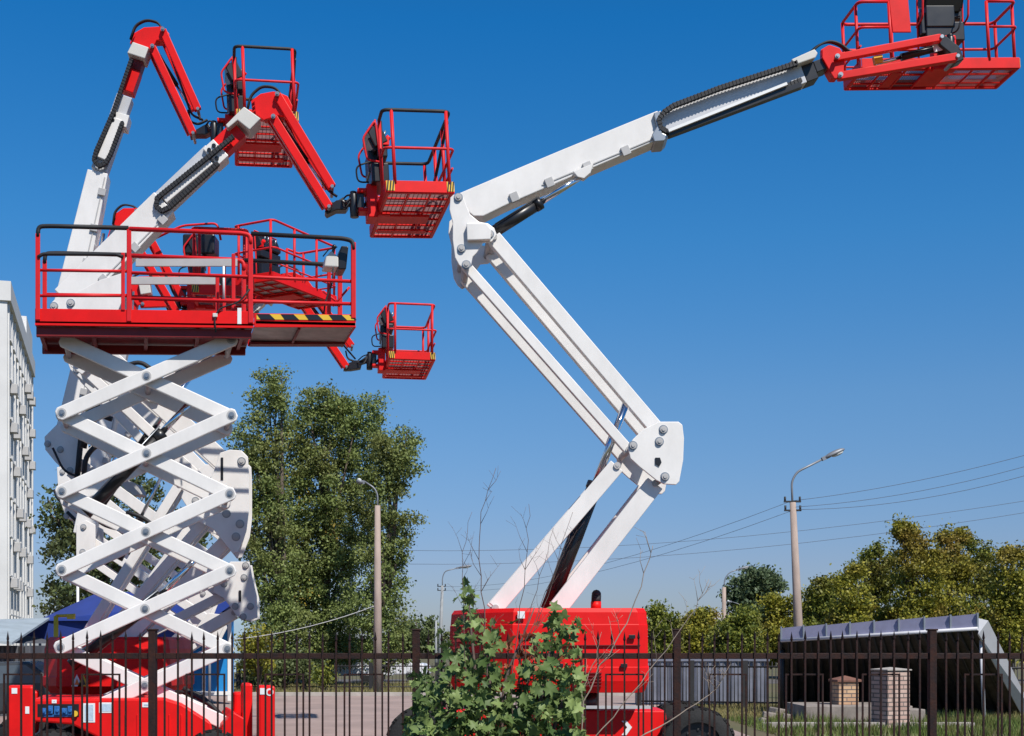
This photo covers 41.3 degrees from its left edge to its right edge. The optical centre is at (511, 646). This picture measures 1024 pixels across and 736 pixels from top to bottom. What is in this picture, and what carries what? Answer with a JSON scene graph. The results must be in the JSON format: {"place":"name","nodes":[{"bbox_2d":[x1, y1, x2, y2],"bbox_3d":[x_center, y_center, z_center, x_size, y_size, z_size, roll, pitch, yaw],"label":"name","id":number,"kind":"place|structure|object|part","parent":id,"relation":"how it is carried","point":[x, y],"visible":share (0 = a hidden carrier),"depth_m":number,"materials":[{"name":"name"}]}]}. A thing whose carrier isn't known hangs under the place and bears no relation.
{"place":"outdoors","nodes":[
{"label":"outdoors","id":0,"kind":"place"},
{"bbox_2d":[0,280,35,645],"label":"office block","id":1,"kind":"structure","parent":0,"point":[17,405],"depth_m":104.39,"materials":[{"name":"white concrete"}]},
{"bbox_2d":[10,513,12,538],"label":"window","id":2,"kind":"structure","parent":1,"relation":"in","point":[11,537],"depth_m":100.07,"materials":[{"name":"grey glass"}]},
{"bbox_2d":[10,474,12,499],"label":"window","id":3,"kind":"structure","parent":1,"relation":"in","point":[11,498],"depth_m":100.07,"materials":[{"name":"grey glass"}]},
{"bbox_2d":[10,435,12,461],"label":"window","id":4,"kind":"structure","parent":1,"relation":"in","point":[11,460],"depth_m":100.07,"materials":[{"name":"grey glass"}]},
{"bbox_2d":[10,396,12,422],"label":"window","id":5,"kind":"structure","parent":1,"relation":"in","point":[11,421],"depth_m":100.07,"materials":[{"name":"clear glass"}]},
{"bbox_2d":[10,357,12,383],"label":"window","id":6,"kind":"structure","parent":1,"relation":"in","point":[11,382],"depth_m":100.07,"materials":[{"name":"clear glass"}]},
{"bbox_2d":[10,318,12,345],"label":"window","id":7,"kind":"structure","parent":1,"relation":"in","point":[11,344],"depth_m":100.07,"materials":[{"name":"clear glass"}]},
{"bbox_2d":[13,479,15,503],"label":"window","id":8,"kind":"structure","parent":1,"relation":"in","point":[14,502],"depth_m":102.97,"materials":[{"name":"grey glass"}]},
{"bbox_2d":[13,441,15,466],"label":"window","id":9,"kind":"structure","parent":1,"relation":"in","point":[14,465],"depth_m":102.97,"materials":[{"name":"grey glass"}]},
{"bbox_2d":[13,328,15,353],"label":"window","id":10,"kind":"structure","parent":1,"relation":"in","point":[14,352],"depth_m":102.97,"materials":[{"name":"grey glass"}]},
{"bbox_2d":[16,337,18,362],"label":"window","id":11,"kind":"structure","parent":1,"relation":"in","point":[17,360],"depth_m":105.96,"materials":[{"name":"grey glass"}]},
{"bbox_2d":[19,345,21,369],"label":"window","id":12,"kind":"structure","parent":1,"relation":"in","point":[19,345],"depth_m":109.00,"materials":[{"name":"grey glass"}]},
{"bbox_2d":[234,612,270,671],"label":"distant house","id":13,"kind":"structure","parent":0,"point":[238,626],"depth_m":90.00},
{"bbox_2d":[234,679,451,691],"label":"grass","id":14,"kind":"structure","parent":0,"point":[353,689],"depth_m":52.19,"materials":[{"name":"green plant"}]},
{"bbox_2d":[0,696,747,735],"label":"parking lot","id":15,"kind":"structure","parent":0,"point":[395,706],"depth_m":34.90,"materials":[{"name":"grey asphalt"}]},
{"bbox_2d":[0,618,49,715],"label":"workshop shed","id":16,"kind":"structure","parent":15,"relation":"on","point":[14,629],"depth_m":34.03,"materials":[{"name":"metal"}]},
{"bbox_2d":[0,661,56,713],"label":"parked car","id":17,"kind":"object","parent":15,"relation":"on","point":[14,667],"visible":0.11,"depth_m":27.25,"materials":[{"name":"grey paint"}]},
{"bbox_3d":[-10.395,0.560,27.985,1.919,0.380,1.650,0,0,-10],"label":"window","id":18,"kind":"part","parent":17,"relation":"part of","materials":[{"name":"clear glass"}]},
{"bbox_2d":[54,614,75,636],"bbox_3d":[-9.873,0.489,30.000,0.478,2.422,0.120,0,0,0],"label":"yellow frame","id":19,"kind":"object","parent":15,"relation":"on","point":[68,616],"visible":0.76,"depth_m":29.96,"materials":[{"name":"paint"}]},
{"bbox_2d":[76,586,78,601],"bbox_3d":[-13.722,-0.516,43.000,0.112,4.432,0.087,0,0,0],"label":"white mast","id":20,"kind":"object","parent":15,"relation":"on","point":[77,593],"depth_m":42.97,"materials":[{"name":"white metal"}]},
{"bbox_2d":[27,592,230,700],"bbox_3d":[-10.718,0.068,39.200,6.235,3.265,5.600,0,0,0],"label":"market tent","id":21,"kind":"object","parent":15,"relation":"on","point":[83,610],"visible":0.15,"depth_m":37.07,"materials":[{"name":"blue fabric"}]},
{"bbox_2d":[57,219,336,694],"bbox_3d":[-5.969,-3.048,25.722,5.189,9.532,2.419,0,0,0],"label":"boom lift","id":22,"kind":"object","parent":15,"relation":"on","point":[89,532],"visible":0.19,"depth_m":25.48,"materials":[{"name":"white paint"}]},
{"bbox_2d":[183,612,237,700],"bbox_3d":[-9.224,0.328,40.850,2.023,2.644,2.300,0,0,0],"label":"blue kiosk","id":23,"kind":"object","parent":15,"relation":"on","point":[225,666],"visible":0.1,"depth_m":40.00,"materials":[{"name":"white"}]},
{"bbox_2d":[53,264,436,694],"bbox_3d":[-5.368,-3.034,27.700,7.762,9.502,2.263,0,0,0],"label":"boom lift","id":24,"kind":"object","parent":15,"relation":"on","point":[408,364],"visible":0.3,"depth_m":27.41,"materials":[{"name":"white paint"}]},
{"bbox_2d":[0,0,1023,647],"label":"sky","id":25,"kind":"structure","parent":0,"point":[795,279],"materials":[{"name":"blue"}]},
{"bbox_2d":[234,648,1023,735],"bbox_3d":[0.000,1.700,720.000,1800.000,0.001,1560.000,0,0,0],"label":"ground","id":26,"kind":"structure","parent":0,"point":[735,726],"depth_m":51.26,"materials":[{"name":"soil"}]},
{"bbox_2d":[26,410,219,616],"bbox_3d":[-13.162,-3.794,46.053,6.574,11.101,4.187,0,0,0],"label":"tree","id":27,"kind":"object","parent":26,"relation":"on","point":[64,537],"visible":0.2,"depth_m":45.51,"materials":[{"name":"green plant"}]},
{"bbox_2d":[234,623,280,684],"bbox_3d":[-9.450,0.443,50.095,2.023,2.634,2.318,0,0,-31],"label":"bush","id":28,"kind":"object","parent":26,"relation":"on","point":[251,647],"visible":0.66,"depth_m":49.81,"materials":[{"name":"green plant"}]},
{"bbox_2d":[220,358,326,683],"bbox_3d":[-10.213,-5.218,57.950,4.582,13.948,3.512,0,0,0],"label":"tree","id":29,"kind":"object","parent":26,"relation":"on","point":[272,560],"visible":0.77,"depth_m":57.61,"materials":[{"name":"green plant"}]},
{"bbox_2d":[234,646,328,689],"bbox_3d":[-8.986,0.853,51.834,3.845,1.826,2.633,0,0,11],"label":"bush","id":30,"kind":"object","parent":26,"relation":"on","point":[291,666],"visible":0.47,"depth_m":51.66,"materials":[{"name":"green plant"}]},
{"bbox_2d":[306,660,339,690],"bbox_3d":[-6.909,1.132,50.027,1.289,1.267,1.364,0,0,0],"label":"bush","id":31,"kind":"object","parent":26,"relation":"on","point":[317,677],"visible":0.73,"depth_m":49.88,"materials":[{"name":"green plant"}]},
{"bbox_2d":[260,378,399,681],"bbox_3d":[-8.064,-5.077,61.026,6.849,13.668,5.239,0,0,-26],"label":"tree","id":32,"kind":"object","parent":26,"relation":"on","point":[326,524],"visible":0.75,"depth_m":60.29,"materials":[{"name":"green plant"}]},
{"bbox_2d":[234,663,452,690],"bbox_3d":[-5.400,1.159,52.000,15.340,1.082,0.120,0,0,0],"label":"lot fence","id":33,"kind":"object","parent":26,"relation":"on","point":[238,678],"visible":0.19,"depth_m":51.98,"materials":[{"name":"grey metal"}]},
{"bbox_2d":[356,478,381,691],"bbox_3d":[-5.058,-2.128,48.167,0.935,7.656,0.338,0,0,0],"label":"street lamp","id":34,"kind":"object","parent":26,"relation":"on","point":[377,589],"visible":0.97,"depth_m":48.06,"materials":[{"name":"concrete"}]},
{"bbox_2d":[234,606,373,639],"bbox_3d":[-8.591,-0.807,46.085,8.728,1.356,0.024,0,0,-29],"label":"guy cable","id":35,"kind":"object","parent":34,"relation":"attached to","point":[307,626],"visible":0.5,"depth_m":46.92,"materials":[{"name":"grey paint"}]},
{"bbox_2d":[328,422,430,677],"bbox_3d":[-5.526,-3.887,56.886,4.298,11.288,3.574,0,0,0],"label":"tree","id":36,"kind":"object","parent":26,"relation":"on","point":[394,466],"visible":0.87,"depth_m":56.68,"materials":[{"name":"green plant"}]},
{"bbox_2d":[383,613,449,659],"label":"tree","id":37,"kind":"object","parent":26,"relation":"on","point":[428,624],"visible":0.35,"depth_m":104.73,"materials":[{"name":"green plant"}]},
{"bbox_2d":[435,621,436,662],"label":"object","id":38,"kind":"object","parent":26,"relation":"on","point":[435,639],"visible":0.51,"depth_m":95.93,"materials":[{"name":"white metal"}]},
{"bbox_2d":[252,692,634,695],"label":"kerb","id":39,"kind":"structure","parent":26,"relation":"on","point":[369,694],"depth_m":46.40,"materials":[{"name":"concrete"}]},
{"bbox_2d":[437,565,471,671],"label":"street lamp","id":40,"kind":"object","parent":26,"relation":"on","point":[441,611],"visible":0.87,"depth_m":87.92,"materials":[{"name":"metal"}]},
{"bbox_2d":[0,629,1023,735],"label":"iron fence","id":41,"kind":"object","parent":26,"relation":"on","point":[931,655],"visible":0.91,"depth_m":11.47,"materials":[{"name":"metal"}]},
{"bbox_2d":[642,598,697,652],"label":"tree","id":42,"kind":"object","parent":26,"relation":"on","point":[657,615],"visible":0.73,"depth_m":69.58,"materials":[{"name":"green plant"}]},
{"bbox_2d":[677,604,723,652],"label":"tree","id":43,"kind":"object","parent":26,"relation":"on","point":[702,618],"visible":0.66,"depth_m":71.47,"materials":[{"name":"green plant"}]},
{"bbox_2d":[635,659,769,702],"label":"corrugated wall","id":44,"kind":"structure","parent":26,"relation":"on","point":[722,661],"depth_m":39.53,"materials":[{"name":"grey metal"}]},
{"bbox_2d":[722,566,748,620],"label":"street lamp","id":45,"kind":"object","parent":26,"relation":"on","point":[724,597],"visible":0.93,"depth_m":94.89,"materials":[{"name":"concrete"}]},
{"bbox_2d":[699,602,774,662],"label":"tree","id":46,"kind":"object","parent":26,"relation":"on","point":[745,621],"visible":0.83,"depth_m":67.27,"materials":[{"name":"green plant"}]},
{"bbox_2d":[716,562,789,625],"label":"tree","id":47,"kind":"object","parent":26,"relation":"on","point":[751,583],"visible":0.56,"depth_m":111.12,"materials":[{"name":"green plant"}]},
{"bbox_2d":[762,711,777,717],"bbox_3d":[6.015,1.623,31.758,0.344,0.214,0.220,0,0,0],"label":"rubble block","id":48,"kind":"object","parent":26,"relation":"on","point":[764,714],"depth_m":31.65,"materials":[{"name":"concrete"}]},
{"bbox_2d":[769,707,784,716],"bbox_3d":[6.433,1.602,32.841,0.443,0.296,0.295,0,0,-34],"label":"rubble block","id":49,"kind":"object","parent":26,"relation":"on","point":[772,709],"depth_m":32.71,"materials":[{"name":"concrete"}]},
{"bbox_2d":[755,584,809,668],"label":"tree","id":50,"kind":"object","parent":26,"relation":"on","point":[775,618],"visible":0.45,"depth_m":73.58,"materials":[{"name":"green plant"}]},
{"bbox_2d":[784,448,844,626],"bbox_3d":[9.782,-2.354,44.000,1.971,8.123,0.338,0,0,0],"label":"street lamp","id":51,"kind":"object","parent":26,"relation":"on","point":[797,607],"visible":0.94,"depth_m":43.91,"materials":[{"name":"concrete"}]},
{"bbox_2d":[443,503,784,586],"bbox_3d":[2.277,-4.077,66.000,0.015,1.282,46.044,0,0,-17],"label":"power cable","id":52,"kind":"object","parent":51,"relation":"attached to","point":[633,555],"visible":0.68,"depth_m":54.42,"materials":[{"name":"grey plastic"}]},
{"bbox_2d":[443,511,789,590],"bbox_3d":[2.290,-3.783,66.000,0.015,1.249,46.051,0,0,-17],"label":"power cable","id":53,"kind":"object","parent":51,"relation":"attached to","point":[654,556],"visible":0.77,"depth_m":53.33,"materials":[{"name":"grey plastic"}]},
{"bbox_2d":[793,455,1023,500],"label":"power cable","id":54,"kind":"object","parent":51,"relation":"attached to","point":[907,482],"visible":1,"depth_m":41.66,"materials":[{"name":"grey plastic"}]},
{"bbox_2d":[796,476,1022,509],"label":"power cable","id":55,"kind":"object","parent":51,"relation":"attached to","point":[908,500],"visible":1,"depth_m":41.60,"materials":[{"name":"grey plastic"}]},
{"bbox_2d":[799,467,1021,506],"bbox_3d":[13.037,-5.180,40.999,9.925,1.368,0.015,0,0,37],"label":"power cable","id":56,"kind":"object","parent":51,"relation":"attached to","point":[911,492],"visible":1,"depth_m":41.61,"materials":[{"name":"grey plastic"}]},
{"bbox_2d":[790,572,859,626],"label":"tree","id":57,"kind":"object","parent":26,"relation":"on","point":[818,598],"visible":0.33,"depth_m":69.60,"materials":[{"name":"green plant"}]},
{"bbox_2d":[636,660,1023,709],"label":"garden fence","id":58,"kind":"object","parent":26,"relation":"on","point":[745,669],"visible":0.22,"depth_m":36.81,"materials":[{"name":"grey metal"}]},
{"bbox_2d":[820,557,880,624],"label":"tree","id":59,"kind":"object","parent":26,"relation":"on","point":[850,607],"visible":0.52,"depth_m":65.56,"materials":[{"name":"green plant"}]},
{"bbox_2d":[787,702,924,721],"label":"concrete slab","id":60,"kind":"structure","parent":26,"relation":"on","point":[849,710],"depth_m":30.20,"materials":[{"name":"grey concrete"}]},
{"bbox_2d":[695,700,1023,719],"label":"verge grass","id":61,"kind":"structure","parent":26,"relation":"on","point":[732,709],"depth_m":34.21,"materials":[{"name":"green plant"}]},
{"bbox_2d":[762,722,974,727],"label":"kerb","id":62,"kind":"structure","parent":26,"relation":"on","point":[812,723],"depth_m":28.20,"materials":[{"name":"concrete"}]},
{"bbox_2d":[844,537,902,620],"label":"tree","id":63,"kind":"object","parent":26,"relation":"on","point":[876,580],"visible":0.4,"depth_m":71.61,"materials":[{"name":"green plant"}]},
{"bbox_2d":[729,709,1023,735],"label":"tall grass","id":64,"kind":"structure","parent":26,"relation":"on","point":[990,724],"depth_m":27.12,"materials":[{"name":"green plant"}]},
{"bbox_2d":[780,613,1023,714],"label":"canopy","id":65,"kind":"object","parent":26,"relation":"on","point":[962,626],"visible":0.66,"depth_m":32.48,"materials":[{"name":"grey metal"}]},
{"bbox_2d":[874,512,962,620],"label":"tree","id":66,"kind":"object","parent":26,"relation":"on","point":[927,563],"visible":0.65,"depth_m":67.64,"materials":[{"name":"green plant"}]},
{"bbox_2d":[914,523,986,617],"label":"tree","id":67,"kind":"object","parent":26,"relation":"on","point":[958,536],"visible":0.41,"depth_m":70.53,"materials":[{"name":"green plant"}]},
{"bbox_2d":[952,531,999,626],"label":"tree","id":68,"kind":"object","parent":26,"relation":"on","point":[983,554],"visible":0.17,"depth_m":74.60,"materials":[{"name":"green plant"}]},
{"bbox_2d":[974,540,1023,673],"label":"tree","id":69,"kind":"object","parent":26,"relation":"on","point":[1007,612],"visible":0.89,"depth_m":63.58,"materials":[{"name":"green plant"}]},
{"bbox_2d":[1014,542,1023,669],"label":"tree","id":70,"kind":"object","parent":26,"relation":"on","point":[1019,565],"visible":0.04,"depth_m":67.37,"materials":[{"name":"green plant"}]},
{"bbox_2d":[234,679,1023,683],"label":"road","id":71,"kind":"structure","parent":0,"point":[406,680],"depth_m":65.72,"materials":[{"name":"grey asphalt"}]},
{"bbox_2d":[331,659,393,680],"bbox_3d":[-7.338,1.000,63.000,3.700,1.397,1.650,0,0,-4],"label":"parked car","id":72,"kind":"object","parent":71,"relation":"on","point":[342,672],"visible":0.08,"depth_m":62.20,"materials":[{"name":"white paint"}]},
{"bbox_2d":[360,659,430,681],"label":"parked car","id":73,"kind":"object","parent":71,"relation":"on","point":[406,672],"visible":0.16,"depth_m":65.13,"materials":[{"name":"white paint"}]},
{"bbox_2d":[404,501,1021,550],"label":"power cable","id":74,"kind":"object","parent":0,"point":[705,539],"visible":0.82,"depth_m":80.86,"materials":[{"name":"grey plastic"}]},
{"bbox_2d":[493,513,1019,563],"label":"power cable","id":75,"kind":"object","parent":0,"point":[785,544],"visible":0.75,"depth_m":79.19,"materials":[{"name":"grey plastic"}]},
{"bbox_2d":[828,676,861,704],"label":"brick pillar","id":76,"kind":"structure","parent":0,"point":[849,690],"depth_m":30.78,"materials":[{"name":"brick"}]},
{"bbox_2d":[871,667,911,727],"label":"brick pillar","id":77,"kind":"structure","parent":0,"point":[887,698],"depth_m":28.27,"materials":[{"name":"brick"}]},
{"label":"yard asphalt","id":78,"kind":"structure","parent":0,"visible":0},
{"bbox_2d":[44,204,259,694],"bbox_3d":[-6.199,-2.982,23.600,3.775,9.400,2.263,0,0,0],"label":"boom lift","id":79,"kind":"object","parent":78,"relation":"on","point":[238,593],"visible":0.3,"depth_m":23.18,"materials":[{"name":"white paint"}]},
{"bbox_2d":[54,19,298,694],"bbox_3d":[-5.332,-4.050,21.300,4.257,11.535,2.263,0,0,0],"label":"boom lift","id":80,"kind":"object","parent":78,"relation":"on","point":[262,147],"visible":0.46,"depth_m":21.09,"materials":[{"name":"white paint"}]},
{"bbox_2d":[9,224,355,735],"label":"scissor lift","id":81,"kind":"object","parent":78,"relation":"on","point":[93,341],"visible":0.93,"depth_m":16.15,"materials":[{"name":"white paint"}]},
{"bbox_2d":[0,85,454,735],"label":"boom lift","id":82,"kind":"object","parent":78,"relation":"on","point":[406,209],"visible":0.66,"depth_m":18.73,"materials":[{"name":"white paint"}]},
{"bbox_2d":[447,513,480,735],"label":"dry stem","id":83,"kind":"object","parent":78,"relation":"on","point":[463,593],"visible":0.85,"depth_m":10.60,"materials":[{"name":"brown plant"}]},
{"bbox_2d":[462,469,500,733],"bbox_3d":[-0.228,0.152,10.500,0.331,3.097,0.142,0,0,0],"label":"dry stem","id":84,"kind":"object","parent":78,"relation":"on","point":[484,571],"visible":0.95,"depth_m":10.50,"materials":[{"name":"brown plant"}]},
{"bbox_2d":[401,576,589,735],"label":"maple shrub","id":85,"kind":"object","parent":78,"relation":"on","point":[546,672],"visible":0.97,"depth_m":10.47,"materials":[{"name":"green plant"}]},
{"bbox_2d":[509,508,541,735],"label":"dry stem","id":86,"kind":"object","parent":78,"relation":"on","point":[522,594],"visible":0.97,"depth_m":10.49,"materials":[{"name":"brown plant"}]},
{"bbox_2d":[506,528,553,708],"bbox_3d":[0.139,0.380,10.820,0.385,2.641,0.173,0,0,0],"label":"dry stem","id":87,"kind":"object","parent":78,"relation":"on","point":[528,617],"visible":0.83,"depth_m":10.80,"materials":[{"name":"brown plant"}]},
{"bbox_2d":[511,512,574,735],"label":"dry stem","id":88,"kind":"object","parent":78,"relation":"on","point":[542,614],"visible":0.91,"depth_m":10.60,"materials":[{"name":"brown plant"}]},
{"bbox_2d":[520,525,581,734],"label":"dry stem","id":89,"kind":"object","parent":78,"relation":"on","point":[546,599],"visible":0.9,"depth_m":10.70,"materials":[{"name":"brown plant"}]},
{"bbox_2d":[580,618,611,705],"bbox_3d":[0.644,0.737,10.716,0.332,1.926,0.099,0,0,3],"label":"dry stem","id":90,"kind":"object","parent":78,"relation":"on","point":[593,663],"visible":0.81,"depth_m":10.70,"materials":[{"name":"brown plant"}]},
{"bbox_2d":[580,528,652,729],"bbox_3d":[0.813,0.383,10.581,0.572,2.633,0.118,0,0,0],"label":"dry stem","id":91,"kind":"object","parent":78,"relation":"on","point":[603,661],"visible":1,"depth_m":10.60,"materials":[{"name":"brown plant"}]},
{"bbox_2d":[595,567,716,735],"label":"dry stem","id":92,"kind":"object","parent":78,"relation":"on","point":[667,648],"visible":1,"depth_m":10.80,"materials":[{"name":"brown plant"}]},
{"bbox_2d":[641,661,729,735],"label":"dry stem","id":93,"kind":"object","parent":78,"relation":"on","point":[697,702],"visible":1,"depth_m":10.59,"materials":[{"name":"brown plant"}]},
{"bbox_2d":[386,0,1020,735],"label":"boom lift","id":94,"kind":"object","parent":78,"relation":"on","point":[650,458],"visible":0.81,"depth_m":17.76,"materials":[{"name":"white paint"}]}
]}

